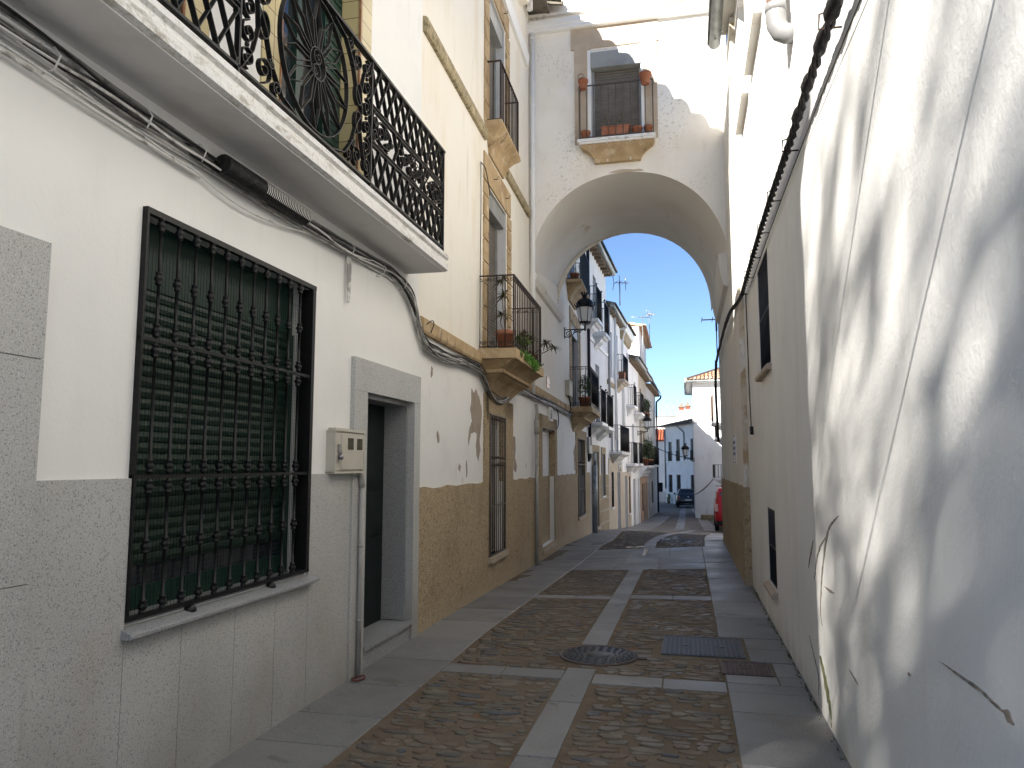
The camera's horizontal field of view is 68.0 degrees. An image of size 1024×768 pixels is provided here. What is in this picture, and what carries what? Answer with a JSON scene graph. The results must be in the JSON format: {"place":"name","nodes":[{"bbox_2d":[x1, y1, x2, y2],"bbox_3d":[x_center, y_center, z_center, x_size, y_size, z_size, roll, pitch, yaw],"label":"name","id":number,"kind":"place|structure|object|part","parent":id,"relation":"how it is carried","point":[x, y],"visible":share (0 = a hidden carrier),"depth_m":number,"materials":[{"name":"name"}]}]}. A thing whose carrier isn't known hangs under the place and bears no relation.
{"place":"outdoors","nodes":[
{"label":"outdoors","id":0,"kind":"place"},
{"bbox_2d":[209,506,851,767],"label":"pavement","id":1,"kind":"structure","parent":0,"point":[777,725],"depth_m":5.67,"materials":[{"name":"stone"}]},
{"bbox_2d":[351,675,365,681],"bbox_3d":[-1.145,2.201,5.677,0.139,0.016,0.090,6,-8,-44],"label":"plastic ring","id":2,"kind":"object","parent":1,"relation":"on","point":[353,678],"visible":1,"depth_m":5.67,"materials":[{"name":"grey plastic"}]},
{"bbox_2d":[642,548,649,555],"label":"puddle","id":3,"kind":"object","parent":1,"relation":"on","point":[646,551],"visible":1,"depth_m":15.10,"materials":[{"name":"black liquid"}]},
{"bbox_2d":[720,660,773,676],"bbox_3d":[1.850,2.255,5.998,0.380,0.028,0.400,-1,-6,13],"label":"access cover","id":4,"kind":"object","parent":1,"relation":"on","point":[744,668],"visible":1,"depth_m":5.97,"materials":[{"name":"grey metal"}]},
{"bbox_2d":[752,590,848,764],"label":"wall foot weeds","id":5,"kind":"object","parent":1,"relation":"on","point":[814,703],"depth_m":5.89,"materials":[{"name":"green plant"}]},
{"bbox_2d":[324,531,791,767],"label":"street","id":6,"kind":"structure","parent":0,"point":[589,700],"depth_m":5.14,"materials":[{"name":"brown stone"}]},
{"bbox_2d":[555,645,646,666],"bbox_3d":[0.731,2.297,6.418,0.668,0.029,0.668,3,-7,-27],"label":"manhole cover","id":7,"kind":"object","parent":6,"relation":"on","point":[598,655],"visible":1,"depth_m":6.37,"materials":[{"name":"metal"}]},
{"bbox_2d":[657,536,681,545],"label":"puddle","id":8,"kind":"object","parent":6,"relation":"on","point":[674,537],"visible":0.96,"depth_m":19.28,"materials":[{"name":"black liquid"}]},
{"bbox_2d":[661,635,745,659],"bbox_3d":[1.686,2.332,6.729,0.690,0.030,0.720,-1,-6,13],"label":"access cover","id":9,"kind":"object","parent":6,"relation":"on","point":[712,647],"visible":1,"depth_m":6.67,"materials":[{"name":"metal"}]},
{"bbox_2d":[603,35,726,415],"label":"sky","id":10,"kind":"structure","parent":0,"point":[664,279],"materials":[{"name":"blue"}]},
{"bbox_2d":[641,502,722,534],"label":"street","id":11,"kind":"structure","parent":0,"point":[672,510],"depth_m":40.46,"materials":[{"name":"grey stone"}]},
{"bbox_2d":[673,487,693,506],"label":"parked car","id":12,"kind":"object","parent":11,"relation":"on","point":[684,496],"visible":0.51,"depth_m":59.55,"materials":[{"name":"black paint"}]},
{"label":"rear window","id":13,"kind":"part","parent":12,"relation":"part of","materials":[{"name":"black glass"}]},
{"bbox_2d":[701,514,713,520],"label":"stone ramp wall","id":14,"kind":"structure","parent":11,"relation":"on","point":[707,517],"depth_m":41.52,"materials":[{"name":"stone"}]},
{"bbox_2d":[713,486,722,530],"bbox_3d":[9.794,5.396,33.368,1.780,1.890,4.260,-2,-6,14],"label":"parked van","id":15,"kind":"object","parent":11,"relation":"on","point":[717,507],"visible":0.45,"depth_m":31.62,"materials":[{"name":"red paint"}]},
{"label":"ground","id":16,"kind":"structure","parent":0,"visible":0},
{"bbox_2d":[0,0,448,767],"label":"white house","id":17,"kind":"structure","parent":16,"relation":"on","point":[192,368],"depth_m":4.06,"materials":[{"name":"paint"}]},
{"bbox_2d":[129,223,293,610],"bbox_3d":[-1.754,0.207,4.440,0.070,1.970,1.700,-1,-6,13],"label":"window frame","id":18,"kind":"structure","parent":17,"relation":"in","point":[170,243],"depth_m":4.36,"materials":[{"name":"teal paint"}]},
{"bbox_2d":[281,0,342,152],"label":"balcony door","id":19,"kind":"structure","parent":17,"relation":"in","point":[299,71],"depth_m":5.87,"materials":[{"name":"teal paint"}]},
{"bbox_2d":[325,428,365,473],"bbox_3d":[-1.235,0.505,5.707,0.120,0.330,0.530,-1,-6,13],"label":"meter box","id":20,"kind":"object","parent":17,"relation":"attached to","point":[345,450],"visible":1,"depth_m":5.60,"materials":[{"name":"beige plastic"}]},
{"bbox_2d":[336,432,363,469],"bbox_3d":[-1.200,0.509,5.699,0.047,0.273,0.466,-1,-6,13],"label":"door","id":21,"kind":"structure","parent":20,"relation":"in","point":[349,447],"depth_m":5.67,"materials":[{"name":"beige plastic"}]},
{"bbox_2d":[356,470,364,675],"bbox_3d":[-1.177,1.444,5.832,0.048,1.566,0.090,-1,-6,13],"label":"conduit pipe","id":22,"kind":"object","parent":17,"relation":"attached to","point":[360,567],"visible":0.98,"depth_m":5.84,"materials":[{"name":"grey plastic"}]},
{"bbox_2d":[363,404,384,627],"bbox_3d":[-1.338,1.143,6.623,0.060,1.968,1.010,-1,-6,13],"label":"door","id":23,"kind":"structure","parent":17,"relation":"in","point":[375,429],"depth_m":6.89,"materials":[{"name":"paint"}]},
{"bbox_2d":[418,0,599,633],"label":"cream house","id":24,"kind":"structure","parent":16,"relation":"on","point":[477,501],"depth_m":10.23,"materials":[{"name":"paint"}]},
{"bbox_2d":[0,1,589,429],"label":"cable bundle","id":25,"kind":"object","parent":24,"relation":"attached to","point":[98,85],"visible":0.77,"depth_m":3.69,"materials":[{"name":"grey rubber"}]},
{"bbox_2d":[214,154,311,224],"bbox_3d":[-1.490,-1.163,4.617,0.121,0.119,0.919,-1,-6,13],"label":"splice sleeve","id":26,"kind":"object","parent":25,"relation":"attached to","point":[238,174],"visible":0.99,"depth_m":4.49,"materials":[{"name":"black plastic"}]},
{"bbox_2d":[495,454,497,550],"bbox_3d":[-0.306,1.409,10.707,0.060,1.930,1.030,-1,-6,11],"label":"window frame","id":27,"kind":"structure","parent":24,"relation":"in","point":[495,454],"depth_m":10.98,"materials":[{"name":"white paint"}]},
{"bbox_2d":[489,276,512,347],"bbox_3d":[-0.121,-0.956,10.161,0.390,1.037,0.402,-1,-6,13],"label":"flower pot","id":28,"kind":"object","parent":24,"relation":"on","point":[500,335],"visible":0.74,"depth_m":10.06,"materials":[{"name":"ceramic"}]},
{"bbox_2d":[516,334,530,348],"bbox_3d":[0.086,-0.550,10.925,0.403,0.392,0.421,-1,-6,13],"label":"flower pot","id":29,"kind":"object","parent":24,"relation":"on","point":[523,340],"visible":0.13,"depth_m":10.91,"materials":[{"name":"ceramic"}]},
{"bbox_2d":[518,330,540,354],"bbox_3d":[0.197,-0.564,11.424,0.473,0.526,0.421,-1,-6,13],"label":"flower pot","id":30,"kind":"object","parent":24,"relation":"on","point":[531,341],"visible":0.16,"depth_m":11.44,"materials":[{"name":"ceramic"}]},
{"bbox_2d":[520,349,540,371],"bbox_3d":[0.233,-0.331,10.531,0.223,0.229,1.144,-1,-6,13],"label":"trailing fern","id":31,"kind":"object","parent":24,"relation":"on","point":[533,363],"visible":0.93,"depth_m":10.62,"materials":[{"name":"green plant"}]},
{"bbox_2d":[534,403,538,564],"bbox_3d":[0.451,1.851,13.706,0.083,3.027,0.131,-1,-6,13],"label":"conduit pipe","id":32,"kind":"object","parent":24,"relation":"attached to","point":[536,426],"visible":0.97,"depth_m":13.66,"materials":[{"name":"grey plastic"}]},
{"bbox_2d":[534,339,560,356],"bbox_3d":[0.503,-0.475,11.786,0.590,0.427,0.336,1,-6,-13],"label":"flower pot","id":33,"kind":"object","parent":24,"relation":"on","point":[550,346],"visible":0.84,"depth_m":11.83,"materials":[{"name":"plant"}]},
{"bbox_2d":[546,376,549,388],"bbox_3d":[0.734,-0.026,15.589,0.030,0.220,0.360,-1,-6,11],"label":"wall tile","id":34,"kind":"object","parent":24,"relation":"attached to","point":[547,382],"depth_m":15.54,"materials":[{"name":"white ceramic"}]},
{"bbox_2d":[547,407,552,421],"bbox_3d":[0.789,0.626,15.672,0.058,0.280,0.480,-1,-6,11],"label":"number plaque","id":35,"kind":"object","parent":24,"relation":"attached to","point":[550,413],"visible":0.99,"depth_m":15.56,"materials":[{"name":"white paint"}]},
{"bbox_2d":[565,380,572,396],"bbox_3d":[1.402,0.117,18.623,0.115,0.360,0.690,-1,-6,11],"label":"junction box","id":36,"kind":"object","parent":24,"relation":"attached to","point":[569,388],"visible":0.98,"depth_m":18.33,"materials":[{"name":"beige plastic"}]},
{"bbox_2d":[569,383,572,395],"bbox_3d":[1.448,0.131,18.613,0.008,0.270,0.570,-1,-6,11],"label":"door","id":37,"kind":"structure","parent":36,"relation":"in","point":[570,385],"depth_m":18.57,"materials":[{"name":"plastic"}]},
{"bbox_2d":[568,265,581,278],"bbox_3d":[1.563,-2.815,19.065,0.370,0.444,0.362,-4,-7,34],"label":"flower pot","id":38,"kind":"object","parent":24,"relation":"on","point":[572,275],"visible":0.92,"depth_m":18.99,"materials":[{"name":"ceramic"}]},
{"bbox_2d":[564,291,594,338],"bbox_3d":[1.641,-1.670,18.380,0.764,1.141,0.454,-1,-6,11],"label":"wall lantern","id":39,"kind":"object","parent":24,"relation":"attached to","point":[584,305],"depth_m":18.27,"materials":[{"name":"black metal"}]},
{"bbox_2d":[580,481,581,513],"bbox_3d":[1.841,2.602,21.229,0.060,2.130,1.780,-1,-6,11],"label":"window frame","id":40,"kind":"structure","parent":24,"relation":"in","point":[581,481],"depth_m":21.82,"materials":[{"name":"white paint"}]},
{"bbox_2d":[577,374,592,406],"bbox_3d":[1.879,0.159,19.573,0.412,0.877,0.420,-1,-6,13],"label":"flower pot","id":41,"kind":"object","parent":24,"relation":"on","point":[587,397],"visible":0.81,"depth_m":19.49,"materials":[{"name":"ceramic"}]},
{"bbox_2d":[527,0,727,393],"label":"arch house","id":42,"kind":"structure","parent":24,"relation":"attached to","point":[664,178],"depth_m":13.83,"materials":[{"name":"white paint"}]},
{"bbox_2d":[578,78,587,90],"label":"flower pot","id":43,"kind":"object","parent":42,"relation":"hanging from","point":[582,82],"visible":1,"depth_m":13.56,"materials":[{"name":"ceramic"}]},
{"bbox_2d":[581,130,590,138],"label":"flower pot","id":44,"kind":"object","parent":42,"relation":"on","point":[583,133],"visible":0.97,"depth_m":13.59,"materials":[{"name":"ceramic"}]},
{"bbox_2d":[631,123,642,133],"bbox_3d":[2.216,-4.503,13.466,0.199,0.232,0.199,-1,-6,13],"label":"flower pot","id":45,"kind":"object","parent":42,"relation":"on","point":[634,128],"visible":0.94,"depth_m":13.39,"materials":[{"name":"ceramic"}]},
{"bbox_2d":[639,70,651,85],"bbox_3d":[2.348,-5.381,13.374,0.220,0.200,0.220,-1,-6,13],"label":"flower pot","id":46,"kind":"object","parent":42,"relation":"hanging from","point":[644,75],"visible":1,"depth_m":13.31,"materials":[{"name":"ceramic"}]},
{"bbox_2d":[643,122,652,132],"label":"flower pot","id":47,"kind":"object","parent":42,"relation":"on","point":[649,126],"visible":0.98,"depth_m":13.34,"materials":[{"name":"ceramic"}]},
{"bbox_2d":[585,241,617,532],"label":"white house","id":48,"kind":"structure","parent":16,"relation":"on","point":[602,266],"depth_m":25.71,"materials":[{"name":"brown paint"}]},
{"bbox_2d":[587,437,591,461],"bbox_3d":[2.349,2.004,23.260,0.180,0.750,0.554,-1,-6,13],"label":"junction box","id":49,"kind":"object","parent":48,"relation":"attached to","point":[589,447],"visible":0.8,"depth_m":23.16,"materials":[{"name":"grey plastic"}]},
{"bbox_2d":[592,452,597,532],"bbox_3d":[2.633,3.449,24.076,0.148,2.550,0.148,-1,-6,13],"label":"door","id":50,"kind":"object","parent":48,"relation":"attached to","point":[595,502],"visible":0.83,"depth_m":24.01,"materials":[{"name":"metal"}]},
{"bbox_2d":[606,300,630,528],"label":"stone base house","id":51,"kind":"structure","parent":16,"relation":"on","point":[618,441],"depth_m":30.17,"materials":[{"name":"white paint"}]},
{"bbox_2d":[612,275,629,305],"bbox_3d":[4.082,-3.527,28.546,0.588,1.172,0.600,1,-6,-7],"label":"roof antenna","id":52,"kind":"object","parent":51,"relation":"on","point":[619,282],"visible":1,"depth_m":28.55,"materials":[{"name":"metal"}]},
{"bbox_2d":[618,371,625,378],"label":"flower pot","id":53,"kind":"object","parent":51,"relation":"on","point":[620,374],"visible":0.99,"depth_m":30.61,"materials":[{"name":"ceramic"}]},
{"bbox_2d":[620,322,638,527],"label":"narrow house","id":54,"kind":"structure","parent":16,"relation":"on","point":[627,335],"depth_m":34.19,"materials":[{"name":"white paint"}]},
{"bbox_2d":[629,354,647,525],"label":"white house","id":55,"kind":"structure","parent":16,"relation":"on","point":[637,365],"depth_m":37.78,"materials":[{"name":"white paint"}]},
{"bbox_2d":[637,414,651,434],"bbox_3d":[6.913,2.116,39.537,0.763,1.141,0.454,-2,-6,15],"label":"wall lantern","id":56,"kind":"object","parent":55,"relation":"attached to","point":[647,420],"depth_m":39.43,"materials":[{"name":"black metal"}]},
{"bbox_2d":[628,322,651,364],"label":"tall white house","id":57,"kind":"structure","parent":16,"relation":"on","point":[639,345],"depth_m":48.27,"materials":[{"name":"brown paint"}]},
{"bbox_2d":[638,370,654,522],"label":"salmon house","id":58,"kind":"structure","parent":16,"relation":"on","point":[644,377],"depth_m":41.91,"materials":[{"name":"paint"}]},
{"bbox_2d":[630,316,648,361],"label":"roof antenna","id":59,"kind":"object","parent":58,"relation":"on","point":[642,317],"visible":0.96,"depth_m":44.99,"materials":[{"name":"metal"}]},
{"bbox_2d":[644,397,648,416],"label":"flower pot","id":60,"kind":"object","parent":58,"relation":"on","point":[645,407],"visible":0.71,"depth_m":41.01,"materials":[{"name":"ceramic"}]},
{"bbox_2d":[642,438,654,465],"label":"flower pot","id":61,"kind":"object","parent":58,"relation":"on","point":[648,442],"visible":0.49,"depth_m":41.50,"materials":[{"name":"ceramic"}]},
{"bbox_2d":[643,444,655,465],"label":"flower pot","id":62,"kind":"object","parent":58,"relation":"on","point":[645,461],"visible":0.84,"depth_m":40.53,"materials":[{"name":"ceramic"}]},
{"bbox_2d":[636,354,661,517],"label":"grey house","id":63,"kind":"structure","parent":16,"relation":"on","point":[652,391],"depth_m":49.12,"materials":[{"name":"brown paint"}]},
{"bbox_2d":[644,309,655,345],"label":"roof antenna","id":64,"kind":"object","parent":63,"relation":"on","point":[649,314],"visible":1,"depth_m":45.49,"materials":[{"name":"metal"}]},
{"bbox_2d":[658,428,665,501],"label":"red roofed house","id":65,"kind":"structure","parent":16,"relation":"on","point":[662,493],"depth_m":74.17,"materials":[{"name":"blue paint"}]},
{"bbox_2d":[658,401,691,428],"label":"chimney house","id":66,"kind":"structure","parent":16,"relation":"on","point":[662,420],"depth_m":84.08,"materials":[{"name":"paint"}]},
{"bbox_2d":[659,418,693,503],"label":"two storey house","id":67,"kind":"structure","parent":16,"relation":"on","point":[679,472],"depth_m":69.25,"materials":[{"name":"white paint"}]},
{"bbox_2d":[669,442,671,460],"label":"window","id":68,"kind":"structure","parent":67,"relation":"in","point":[670,443],"depth_m":71.14,"materials":[{"name":"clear glass"}]},
{"bbox_2d":[677,439,679,458],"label":"window","id":69,"kind":"structure","parent":67,"relation":"in","point":[678,440],"depth_m":69.29,"materials":[{"name":"black glass"}]},
{"bbox_2d":[684,367,721,517],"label":"corner house","id":70,"kind":"structure","parent":16,"relation":"on","point":[707,448],"depth_m":44.50,"materials":[{"name":"white paint"}]},
{"bbox_2d":[682,443,693,461],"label":"wall lantern","id":71,"kind":"object","parent":70,"relation":"attached to","point":[685,449],"depth_m":44.47,"materials":[{"name":"black metal"}]},
{"bbox_2d":[711,392,721,483],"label":"balconied house","id":72,"kind":"structure","parent":16,"relation":"on","point":[713,422],"depth_m":39.43,"materials":[{"name":"white paint"}]},
{"bbox_2d":[625,419,709,427],"bbox_3d":[7.688,1.808,36.260,0.030,0.830,9.763,-5,-8,37],"label":"overhead cable","id":73,"kind":"object","parent":72,"relation":"attached to","point":[665,426],"visible":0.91,"depth_m":35.47,"materials":[{"name":"black rubber"}]},
{"bbox_2d":[718,17,752,585],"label":"old right house","id":74,"kind":"structure","parent":16,"relation":"on","point":[736,512],"depth_m":11.48,"materials":[{"name":"paint"}]},
{"bbox_2d":[701,317,715,330],"bbox_3d":[4.538,-1.363,17.154,0.500,0.350,0.600,-1,-6,13],"label":"roof antenna","id":75,"kind":"object","parent":74,"relation":"attached to","point":[712,319],"visible":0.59,"depth_m":17.16,"materials":[{"name":"metal"}]},
{"bbox_2d":[733,434,736,463],"bbox_3d":[3.531,1.038,12.033,0.020,0.450,0.640,-1,-6,13],"label":"street sign","id":76,"kind":"object","parent":74,"relation":"attached to","point":[734,450],"visible":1,"depth_m":11.90,"materials":[{"name":"white ceramic"}]},
{"bbox_2d":[707,0,1023,767],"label":"house","id":77,"kind":"structure","parent":16,"relation":"on","point":[885,307],"depth_m":3.06,"materials":[{"name":"paint"}]},
{"bbox_2d":[714,0,860,441],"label":"twisted cable","id":78,"kind":"object","parent":77,"relation":"attached to","point":[831,12],"visible":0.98,"depth_m":5.06,"materials":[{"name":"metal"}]},
{"bbox_3d":[1.853,-4.401,13.529,0.432,0.049,0.160,-1,-6,13],"label":"clay pipe rest","id":79,"kind":"object","parent":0,"visible":0},
{"bbox_2d":[600,109,629,135],"bbox_3d":[1.844,-4.671,13.565,0.530,0.487,0.377,-1,-6,13],"label":"planter trough","id":80,"kind":"object","parent":79,"relation":"on","point":[615,129],"visible":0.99,"depth_m":13.48,"materials":[{"name":"ceramic"}]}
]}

